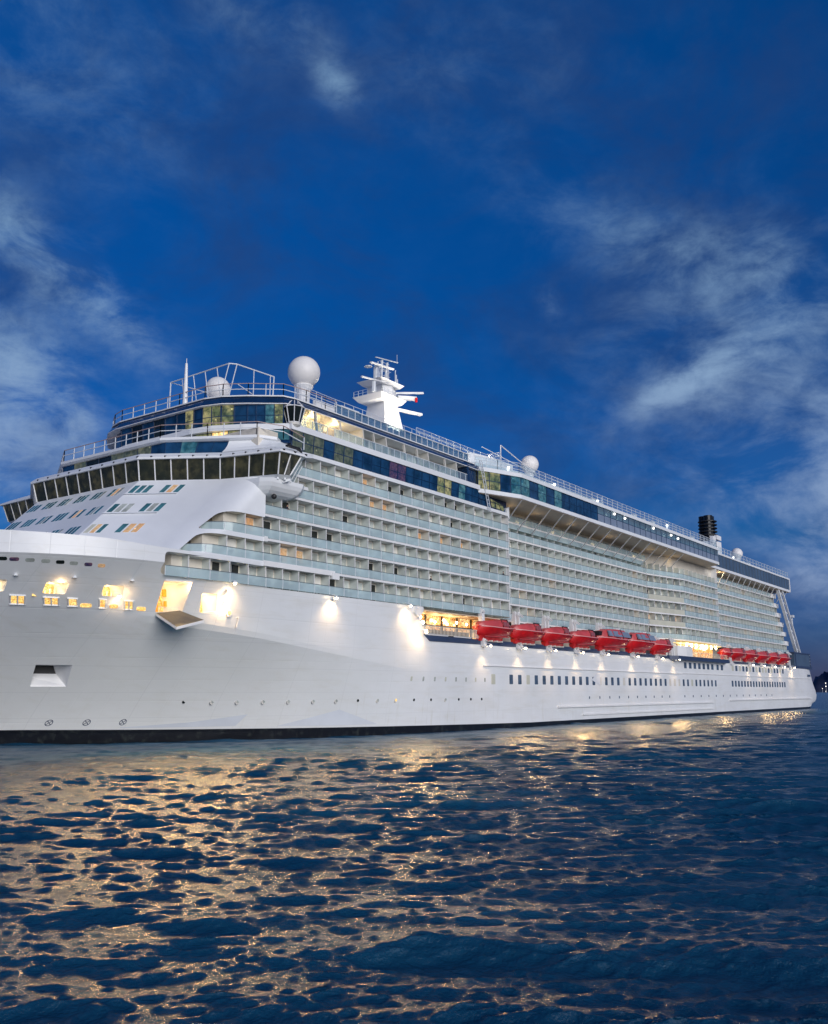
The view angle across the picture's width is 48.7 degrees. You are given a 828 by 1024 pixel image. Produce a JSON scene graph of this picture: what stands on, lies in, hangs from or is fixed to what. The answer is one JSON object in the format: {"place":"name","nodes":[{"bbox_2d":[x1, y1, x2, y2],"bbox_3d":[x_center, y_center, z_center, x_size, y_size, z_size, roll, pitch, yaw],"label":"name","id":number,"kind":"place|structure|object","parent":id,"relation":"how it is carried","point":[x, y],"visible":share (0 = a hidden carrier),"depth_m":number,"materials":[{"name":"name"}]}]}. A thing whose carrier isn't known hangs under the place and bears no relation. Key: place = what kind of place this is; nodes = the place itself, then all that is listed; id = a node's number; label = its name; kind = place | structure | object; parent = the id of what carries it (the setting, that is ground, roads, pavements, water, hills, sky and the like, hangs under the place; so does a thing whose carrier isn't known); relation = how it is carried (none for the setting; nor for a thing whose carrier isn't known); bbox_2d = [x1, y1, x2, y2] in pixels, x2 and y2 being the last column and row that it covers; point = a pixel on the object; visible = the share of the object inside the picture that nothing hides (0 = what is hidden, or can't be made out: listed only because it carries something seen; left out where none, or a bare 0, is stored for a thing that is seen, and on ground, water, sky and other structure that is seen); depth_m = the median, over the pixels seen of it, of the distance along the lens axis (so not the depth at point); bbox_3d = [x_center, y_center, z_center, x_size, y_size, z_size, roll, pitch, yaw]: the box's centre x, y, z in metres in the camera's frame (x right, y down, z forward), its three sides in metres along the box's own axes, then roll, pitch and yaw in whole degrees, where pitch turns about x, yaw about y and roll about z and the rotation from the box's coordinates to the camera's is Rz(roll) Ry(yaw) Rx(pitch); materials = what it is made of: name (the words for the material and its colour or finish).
{"place":"outdoors","nodes":[
{"label":"outdoors","id":0,"kind":"place"},
{"bbox_2d":[0,692,827,1023],"bbox_3d":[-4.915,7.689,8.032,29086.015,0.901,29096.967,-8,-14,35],"label":"water","id":1,"kind":"structure","parent":0,"point":[666,870],"depth_m":29.91,"materials":[{"name":"blue liquid"}]},
{"bbox_2d":[0,356,815,743],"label":"cruise ship","id":2,"kind":"object","parent":1,"relation":"on","point":[124,618],"visible":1,"depth_m":122.33,"materials":[{"name":"paint"}]},
{"bbox_2d":[472,619,513,642],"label":"lifeboat","id":3,"kind":"object","parent":2,"relation":"attached to","point":[496,630],"visible":0.98,"depth_m":146.33,"materials":[{"name":"red plastic"}]},
{"bbox_2d":[509,623,545,644],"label":"lifeboat","id":4,"kind":"object","parent":2,"relation":"attached to","point":[527,634],"visible":0.95,"depth_m":154.96,"materials":[{"name":"red plastic"}]},
{"bbox_2d":[540,626,573,647],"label":"lifeboat","id":5,"kind":"object","parent":2,"relation":"attached to","point":[559,637],"visible":0.92,"depth_m":163.39,"materials":[{"name":"red plastic"}]},
{"bbox_2d":[569,630,598,649],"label":"lifeboat","id":6,"kind":"object","parent":2,"relation":"attached to","point":[584,639],"visible":0.9,"depth_m":172.00,"materials":[{"name":"red plastic"}]},
{"bbox_2d":[594,629,630,651],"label":"lifeboat","id":7,"kind":"object","parent":2,"relation":"attached to","point":[613,640],"visible":0.92,"depth_m":181.38,"materials":[{"name":"red plastic"}]},
{"bbox_2d":[613,631,622,636],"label":"cabin window","id":8,"kind":"structure","parent":7,"relation":"in","point":[615,633],"depth_m":182.77,"materials":[{"name":"glass"}]},
{"bbox_2d":[622,632,630,637],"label":"cabin window","id":9,"kind":"structure","parent":7,"relation":"in","point":[626,635],"depth_m":186.46,"materials":[{"name":"glass"}]},
{"bbox_2d":[625,632,655,653],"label":"lifeboat","id":10,"kind":"object","parent":2,"relation":"attached to","point":[641,643],"visible":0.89,"depth_m":192.86,"materials":[{"name":"red plastic"}]},
{"bbox_2d":[641,634,648,639],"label":"cabin window","id":11,"kind":"structure","parent":10,"relation":"in","point":[643,636],"depth_m":193.89,"materials":[{"name":"glass"}]},
{"bbox_2d":[648,635,655,640],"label":"cabin window","id":12,"kind":"structure","parent":10,"relation":"in","point":[652,638],"depth_m":197.35,"materials":[{"name":"glass"}]},
{"bbox_2d":[650,639,673,655],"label":"lifeboat","id":13,"kind":"object","parent":2,"relation":"attached to","point":[662,647],"visible":0.96,"depth_m":203.12,"materials":[{"name":"red plastic"}]},
{"bbox_2d":[717,648,733,659],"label":"lifeboat","id":14,"kind":"object","parent":2,"relation":"attached to","point":[723,652],"visible":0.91,"depth_m":239.93,"materials":[{"name":"red plastic"}]},
{"bbox_2d":[730,648,747,661],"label":"lifeboat","id":15,"kind":"object","parent":2,"relation":"attached to","point":[739,654],"visible":0.9,"depth_m":246.90,"materials":[{"name":"red plastic"}]},
{"bbox_2d":[742,649,758,662],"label":"lifeboat","id":16,"kind":"object","parent":2,"relation":"attached to","point":[751,656],"visible":0.81,"depth_m":255.77,"materials":[{"name":"red plastic"}]},
{"bbox_2d":[754,651,770,663],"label":"lifeboat","id":17,"kind":"object","parent":2,"relation":"attached to","point":[763,657],"visible":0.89,"depth_m":264.85,"materials":[{"name":"red plastic"}]},
{"bbox_2d":[765,652,780,664],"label":"lifeboat","id":18,"kind":"object","parent":2,"relation":"attached to","point":[774,658],"visible":0.82,"depth_m":273.89,"materials":[{"name":"red plastic"}]},
{"bbox_2d":[776,653,790,665],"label":"lifeboat","id":19,"kind":"object","parent":2,"relation":"attached to","point":[784,659],"visible":0.84,"depth_m":282.71,"materials":[{"name":"red plastic"}]},
{"bbox_2d":[0,0,827,681],"label":"sky","id":20,"kind":"structure","parent":0,"point":[591,235],"materials":[{"name":"blue"}]},
{"bbox_2d":[813,671,827,691],"bbox_3d":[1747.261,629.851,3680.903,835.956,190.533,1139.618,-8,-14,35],"label":"hills","id":21,"kind":"structure","parent":0,"point":[820,682],"depth_m":3413.84,"materials":[{"name":"blue"}]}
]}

